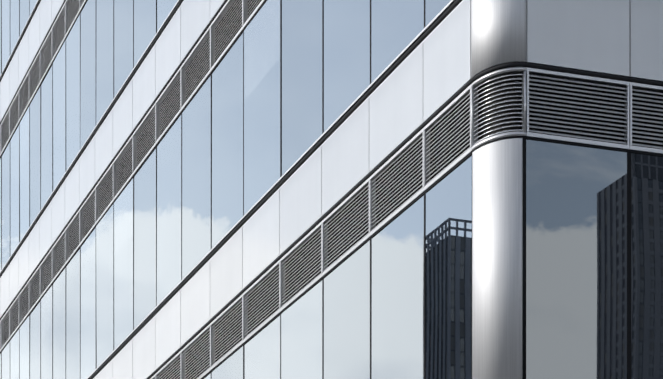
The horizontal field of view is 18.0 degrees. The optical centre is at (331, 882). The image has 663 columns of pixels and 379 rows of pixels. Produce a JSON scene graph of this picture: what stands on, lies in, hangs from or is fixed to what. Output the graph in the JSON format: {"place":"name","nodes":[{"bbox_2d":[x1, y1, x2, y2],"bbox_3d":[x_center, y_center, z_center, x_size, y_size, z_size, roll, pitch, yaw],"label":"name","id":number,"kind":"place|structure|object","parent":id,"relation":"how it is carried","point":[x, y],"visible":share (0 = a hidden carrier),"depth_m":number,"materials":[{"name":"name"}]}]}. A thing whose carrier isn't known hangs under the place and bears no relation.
{"place":"outdoors","nodes":[
{"label":"outdoors","id":0,"kind":"place"},
{"bbox_2d":[155,0,630,319],"bbox_3d":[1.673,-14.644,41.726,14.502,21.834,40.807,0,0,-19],"label":"panel joint","id":1,"kind":"object","parent":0,"point":[629,39],"visible":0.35,"depth_m":20.55,"materials":[{"name":"grey metal"}]},
{"bbox_3d":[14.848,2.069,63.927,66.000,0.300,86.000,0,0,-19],"label":"pavement","id":2,"kind":"structure","parent":0,"visible":0},
{"bbox_2d":[0,0,662,378],"bbox_3d":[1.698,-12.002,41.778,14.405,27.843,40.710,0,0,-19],"label":"building carcass","id":3,"kind":"object","parent":2,"relation":"on","point":[412,154],"visible":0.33,"depth_m":23.28},
{"bbox_2d":[0,0,463,378],"bbox_3d":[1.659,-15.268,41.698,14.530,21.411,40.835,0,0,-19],"label":"building sill caps","id":4,"kind":"object","parent":3,"relation":"attached to","point":[398,57],"visible":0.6,"depth_m":29.39,"materials":[{"name":"silver metal"}]},
{"bbox_2d":[0,0,662,378],"bbox_3d":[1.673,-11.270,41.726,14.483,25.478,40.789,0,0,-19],"label":"window glass","id":5,"kind":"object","parent":3,"relation":"attached to","point":[218,160],"depth_m":25.27,"materials":[{"name":"blue glass"}]},
{"bbox_2d":[0,0,662,378],"bbox_3d":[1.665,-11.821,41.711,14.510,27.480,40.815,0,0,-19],"label":"building spandrel panels","id":6,"kind":"object","parent":3,"relation":"attached to","point":[430,76],"visible":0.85,"depth_m":25.68,"materials":[{"name":"white metal"}]},
{"bbox_2d":[0,0,662,378],"bbox_3d":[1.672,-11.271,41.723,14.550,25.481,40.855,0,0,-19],"label":"building mullions","id":7,"kind":"object","parent":3,"relation":"attached to","point":[524,138],"visible":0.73,"depth_m":25.45,"materials":[{"name":"black metal"}]},
{"bbox_2d":[0,0,662,378],"bbox_3d":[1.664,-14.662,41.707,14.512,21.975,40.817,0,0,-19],"label":"dark building trims","id":8,"kind":"object","parent":3,"relation":"attached to","point":[426,122],"visible":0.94,"depth_m":27.03,"materials":[{"name":"black metal"}]},
{"bbox_2d":[0,0,662,378],"bbox_3d":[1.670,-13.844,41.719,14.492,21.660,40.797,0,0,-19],"label":"building louvres","id":9,"kind":"object","parent":3,"relation":"attached to","point":[24,94],"visible":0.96,"depth_m":25.09,"materials":[{"name":"metal"}]},
{"bbox_2d":[471,0,525,378],"bbox_3d":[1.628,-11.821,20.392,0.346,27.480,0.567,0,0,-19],"label":"building corner sheets","id":10,"kind":"object","parent":3,"relation":"attached to","point":[498,32],"visible":0.94,"depth_m":20.25,"materials":[{"name":"silver metal"}]}
]}

